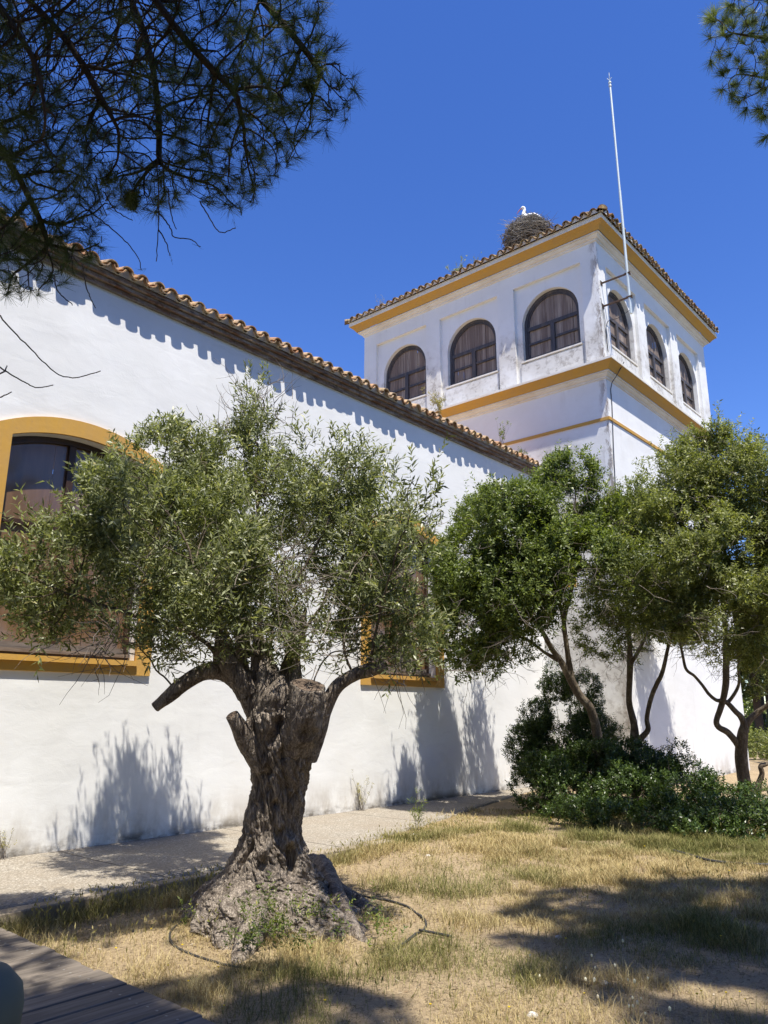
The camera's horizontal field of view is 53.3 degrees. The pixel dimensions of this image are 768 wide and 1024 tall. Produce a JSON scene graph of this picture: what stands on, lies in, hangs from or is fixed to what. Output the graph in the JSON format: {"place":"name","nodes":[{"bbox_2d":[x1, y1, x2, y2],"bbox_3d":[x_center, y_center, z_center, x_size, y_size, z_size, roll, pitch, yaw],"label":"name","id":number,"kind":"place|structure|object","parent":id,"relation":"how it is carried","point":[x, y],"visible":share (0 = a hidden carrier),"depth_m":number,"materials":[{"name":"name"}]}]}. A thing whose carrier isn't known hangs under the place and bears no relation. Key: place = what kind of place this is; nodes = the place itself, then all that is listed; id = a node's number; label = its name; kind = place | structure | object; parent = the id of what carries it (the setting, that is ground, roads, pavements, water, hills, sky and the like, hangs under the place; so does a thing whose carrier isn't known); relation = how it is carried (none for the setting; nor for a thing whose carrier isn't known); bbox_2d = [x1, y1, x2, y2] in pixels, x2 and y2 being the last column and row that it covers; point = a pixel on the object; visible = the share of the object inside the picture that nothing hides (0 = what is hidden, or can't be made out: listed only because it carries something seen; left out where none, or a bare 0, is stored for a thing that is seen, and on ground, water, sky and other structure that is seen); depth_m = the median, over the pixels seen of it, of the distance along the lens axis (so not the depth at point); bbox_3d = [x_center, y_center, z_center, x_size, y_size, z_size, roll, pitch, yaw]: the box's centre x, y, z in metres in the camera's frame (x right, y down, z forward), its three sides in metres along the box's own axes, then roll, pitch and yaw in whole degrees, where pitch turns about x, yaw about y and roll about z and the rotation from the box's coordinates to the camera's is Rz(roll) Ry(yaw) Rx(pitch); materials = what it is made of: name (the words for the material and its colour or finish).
{"place":"outdoors","nodes":[
{"label":"outdoors","id":0,"kind":"place"},
{"bbox_2d":[0,961,23,1023],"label":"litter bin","id":1,"kind":"object","parent":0,"point":[11,996],"visible":1,"depth_m":2.65,"materials":[{"name":"grey plastic"}]},
{"bbox_2d":[0,786,537,909],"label":"path","id":2,"kind":"structure","parent":0,"point":[27,879],"depth_m":8.80,"materials":[{"name":"beige concrete"}]},
{"bbox_2d":[0,828,16,859],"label":"weed","id":3,"kind":"object","parent":2,"relation":"on","point":[4,854],"visible":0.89,"depth_m":8.51,"materials":[{"name":"plant"}]},
{"bbox_2d":[352,769,373,810],"bbox_3d":[-0.392,4.638,12.808,0.411,0.681,0.311,5,-15,-18],"label":"weed","id":4,"kind":"object","parent":2,"relation":"on","point":[361,801],"visible":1,"depth_m":12.76,"materials":[{"name":"plant"}]},
{"bbox_2d":[0,0,767,713],"label":"sky","id":5,"kind":"structure","parent":0,"point":[476,112],"materials":[{"name":"blue"}]},
{"bbox_2d":[0,714,767,1023],"bbox_3d":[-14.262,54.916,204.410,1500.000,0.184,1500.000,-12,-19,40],"label":"ground","id":6,"kind":"structure","parent":0,"point":[728,983],"depth_m":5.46,"materials":[{"name":"beige plant"}]},
{"bbox_2d":[0,928,215,1023],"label":"boardwalk","id":7,"kind":"structure","parent":6,"relation":"on","point":[59,988],"depth_m":4.50,"materials":[{"name":"grey wood"}]},
{"bbox_2d":[0,0,366,397],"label":"pine tree","id":8,"kind":"object","parent":6,"relation":"on","point":[11,26],"visible":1,"depth_m":3.38,"materials":[{"name":"green plant"}]},
{"bbox_2d":[0,839,388,926],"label":"kerb","id":9,"kind":"structure","parent":6,"relation":"on","point":[28,907],"depth_m":6.86,"materials":[{"name":"concrete"}]},
{"bbox_2d":[0,357,495,963],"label":"olive tree","id":10,"kind":"object","parent":6,"relation":"on","point":[212,575],"visible":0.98,"depth_m":6.32,"materials":[{"name":"green plant"}]},
{"bbox_2d":[0,214,546,857],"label":"hall building","id":11,"kind":"structure","parent":6,"relation":"on","point":[124,760],"depth_m":10.80,"materials":[{"name":"paint"}]},
{"bbox_2d":[0,416,162,675],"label":"window","id":12,"kind":"structure","parent":11,"relation":"in","point":[27,460],"depth_m":9.74,"materials":[{"name":"paint"}]},
{"bbox_2d":[360,517,444,687],"bbox_3d":[0.317,1.677,14.636,0.332,3.245,2.390,-12,-19,40],"label":"window","id":13,"kind":"structure","parent":11,"relation":"in","point":[414,682],"depth_m":14.71,"materials":[{"name":"paint"}]},
{"bbox_2d":[421,387,446,413],"bbox_3d":[1.092,-2.375,16.487,0.475,0.619,0.796,-12,-19,40],"label":"weed","id":14,"kind":"object","parent":11,"relation":"on","point":[439,405],"visible":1,"depth_m":16.48,"materials":[{"name":"green plant"}]},
{"bbox_2d":[495,418,510,444],"bbox_3d":[2.885,-1.967,18.529,0.326,0.769,0.410,2,-15,-7],"label":"weed","id":15,"kind":"object","parent":11,"relation":"on","point":[500,433],"visible":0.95,"depth_m":18.43,"materials":[{"name":"green plant"}]},
{"bbox_2d":[168,894,448,970],"bbox_3d":[-0.519,3.357,6.132,2.198,0.065,1.643,11,-18,-35],"label":"irrigation hose","id":16,"kind":"object","parent":6,"relation":"on","point":[388,900],"visible":0.76,"depth_m":6.02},
{"bbox_2d":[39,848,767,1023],"bbox_3d":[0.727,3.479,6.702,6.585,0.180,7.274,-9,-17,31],"label":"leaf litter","id":17,"kind":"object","parent":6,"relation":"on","point":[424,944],"visible":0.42,"depth_m":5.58,"materials":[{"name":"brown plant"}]},
{"bbox_2d":[406,786,427,830],"bbox_3d":[0.440,4.152,10.754,0.391,0.632,0.329,-12,-19,40],"label":"weed","id":18,"kind":"object","parent":6,"relation":"on","point":[415,811],"visible":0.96,"depth_m":10.73,"materials":[{"name":"green plant"}]},
{"bbox_2d":[115,813,749,1016],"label":"wildflowers","id":19,"kind":"object","parent":6,"relation":"on","point":[431,1003],"visible":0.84,"depth_m":4.65,"materials":[{"name":"white plant"}]},
{"bbox_2d":[407,439,636,776],"bbox_3d":[2.411,1.868,13.377,4.406,6.230,4.231,-12,-19,40],"label":"evergreen tree","id":20,"kind":"object","parent":6,"relation":"on","point":[501,589],"visible":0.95,"depth_m":12.48,"materials":[{"name":"green plant"}]},
{"bbox_2d":[527,1011,537,1017],"bbox_3d":[0.875,2.960,4.496,0.063,0.041,0.066,-12,-19,40],"label":"stone","id":21,"kind":"object","parent":6,"relation":"on","point":[532,1014],"visible":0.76,"depth_m":4.48,"materials":[{"name":"white stone"}]},
{"bbox_2d":[345,204,749,784],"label":"tower building","id":22,"kind":"structure","parent":6,"relation":"on","point":[542,352],"depth_m":20.39,"materials":[{"name":"paint"}]},
{"bbox_2d":[386,345,426,400],"bbox_3d":[0.666,-4.180,23.291,1.760,1.896,0.235,-12,-19,40],"label":"window","id":23,"kind":"structure","parent":22,"relation":"in","point":[406,372],"depth_m":23.35,"materials":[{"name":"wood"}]},
{"bbox_2d":[445,255,473,271],"bbox_3d":[2.269,-7.154,22.270,0.622,0.567,0.940,-27,-31,60],"label":"weed","id":24,"kind":"object","parent":22,"relation":"on","point":[461,265],"visible":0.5,"depth_m":22.21,"materials":[{"name":"green plant"}]},
{"bbox_2d":[446,319,498,388],"bbox_3d":[2.518,-4.582,21.723,1.760,1.896,0.235,-12,-19,40],"label":"window","id":25,"kind":"structure","parent":22,"relation":"in","point":[472,340],"depth_m":21.81,"materials":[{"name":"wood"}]},
{"bbox_2d":[497,210,558,264],"bbox_3d":[4.121,-7.702,21.847,1.925,1.647,1.963,-12,-19,40],"label":"stork nest","id":26,"kind":"object","parent":22,"relation":"on","point":[520,228],"visible":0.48,"depth_m":21.43,"materials":[{"name":"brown wood"}]},
{"bbox_2d":[516,206,539,216],"bbox_3d":[4.232,-8.560,21.944,0.747,0.525,0.418,7,-16,-24],"label":"stork","id":27,"kind":"object","parent":26,"relation":"on","point":[523,208],"visible":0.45,"depth_m":21.95},
{"bbox_2d":[521,289,582,363],"bbox_3d":[4.401,-4.991,20.129,1.760,1.896,0.235,-12,-19,40],"label":"window","id":28,"kind":"structure","parent":22,"relation":"in","point":[557,331],"depth_m":20.20,"materials":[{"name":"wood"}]},
{"bbox_2d":[600,75,632,313],"bbox_3d":[5.769,-8.204,19.681,0.778,7.058,0.215,-12,-19,40],"label":"mast","id":29,"kind":"object","parent":22,"relation":"attached to","point":[629,296],"visible":1,"depth_m":19.21,"materials":[{"name":"metal"}]},
{"bbox_2d":[608,292,637,366],"bbox_3d":[6.186,-4.936,20.198,0.235,1.866,1.670,-12,-19,40],"label":"window","id":30,"kind":"structure","parent":22,"relation":"in","point":[619,329],"depth_m":20.43,"materials":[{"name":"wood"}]},
{"bbox_2d":[646,326,672,394],"bbox_3d":[7.778,-4.472,21.960,0.235,1.866,1.670,-12,-19,40],"label":"window","id":31,"kind":"structure","parent":22,"relation":"in","point":[656,360],"depth_m":22.23,"materials":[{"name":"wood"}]},
{"bbox_2d":[679,354,701,417],"bbox_3d":[9.344,-4.015,23.693,0.235,1.866,1.670,-12,-19,40],"label":"window","id":32,"kind":"structure","parent":22,"relation":"in","point":[686,380],"depth_m":24.00,"materials":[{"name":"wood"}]},
{"bbox_2d":[501,658,629,794],"bbox_3d":[3.409,4.136,14.627,1.998,2.637,2.017,-12,-19,40],"label":"shrub","id":33,"kind":"object","parent":6,"relation":"on","point":[536,732],"visible":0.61,"depth_m":14.44,"materials":[{"name":"green plant"}]},
{"bbox_2d":[505,734,672,829],"bbox_3d":[3.360,4.306,12.473,2.506,1.318,3.284,-12,-19,40],"label":"shrub","id":34,"kind":"object","parent":6,"relation":"on","point":[597,797],"visible":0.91,"depth_m":12.19,"materials":[{"name":"green plant"}]},
{"bbox_2d":[529,939,670,1021],"bbox_3d":[1.337,3.010,4.964,0.722,0.158,1.190,-1,-15,3],"label":"hares tail","id":35,"kind":"object","parent":6,"relation":"on","point":[632,997],"visible":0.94,"depth_m":4.75},
{"bbox_2d":[553,456,722,797],"bbox_3d":[5.103,2.301,14.752,3.105,6.110,8.324,-7,-16,27],"label":"evergreen tree","id":36,"kind":"object","parent":6,"relation":"on","point":[638,549],"visible":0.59,"depth_m":13.00,"materials":[{"name":"green plant"}]},
{"bbox_2d":[606,399,767,803],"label":"evergreen tree","id":37,"kind":"object","parent":6,"relation":"on","point":[721,519],"visible":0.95,"depth_m":12.58,"materials":[{"name":"green plant"}]},
{"bbox_2d":[623,736,767,840],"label":"shrub","id":38,"kind":"object","parent":6,"relation":"on","point":[693,809],"visible":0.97,"depth_m":11.01,"materials":[{"name":"green plant"}]},
{"bbox_2d":[673,849,767,865],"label":"irrigation hose","id":39,"kind":"object","parent":6,"relation":"on","point":[705,859],"visible":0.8,"depth_m":8.49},
{"bbox_2d":[698,0,767,147],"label":"pine tree","id":40,"kind":"object","parent":6,"relation":"on","point":[762,58],"visible":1,"depth_m":9.61,"materials":[{"name":"green plant"}]},
{"bbox_2d":[735,599,767,678],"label":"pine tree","id":41,"kind":"object","parent":6,"relation":"on","point":[749,650],"visible":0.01,"depth_m":33.33,"materials":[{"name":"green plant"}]},
{"bbox_2d":[737,625,767,747],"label":"tree","id":42,"kind":"object","parent":6,"relation":"on","point":[758,721],"visible":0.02,"depth_m":33.75,"materials":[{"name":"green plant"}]},
{"bbox_2d":[742,696,767,741],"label":"undergrowth","id":43,"kind":"object","parent":6,"relation":"on","point":[746,704],"visible":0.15,"depth_m":44.80,"materials":[{"name":"green plant"}]},
{"bbox_2d":[747,675,767,732],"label":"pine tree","id":44,"kind":"object","parent":6,"relation":"on","point":[762,704],"depth_m":46.02,"materials":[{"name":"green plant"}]},
{"bbox_2d":[748,727,767,759],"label":"bush","id":45,"kind":"object","parent":6,"relation":"on","point":[751,743],"visible":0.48,"depth_m":27.23,"materials":[{"name":"green plant"}]},
{"bbox_2d":[754,727,767,758],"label":"bush","id":46,"kind":"object","parent":6,"relation":"on","point":[763,741],"visible":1,"depth_m":25.41,"materials":[{"name":"green plant"}]},
{"bbox_2d":[763,683,767,719],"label":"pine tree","id":47,"kind":"object","parent":6,"relation":"on","point":[766,698],"depth_m":38.19,"materials":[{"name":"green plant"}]}
]}

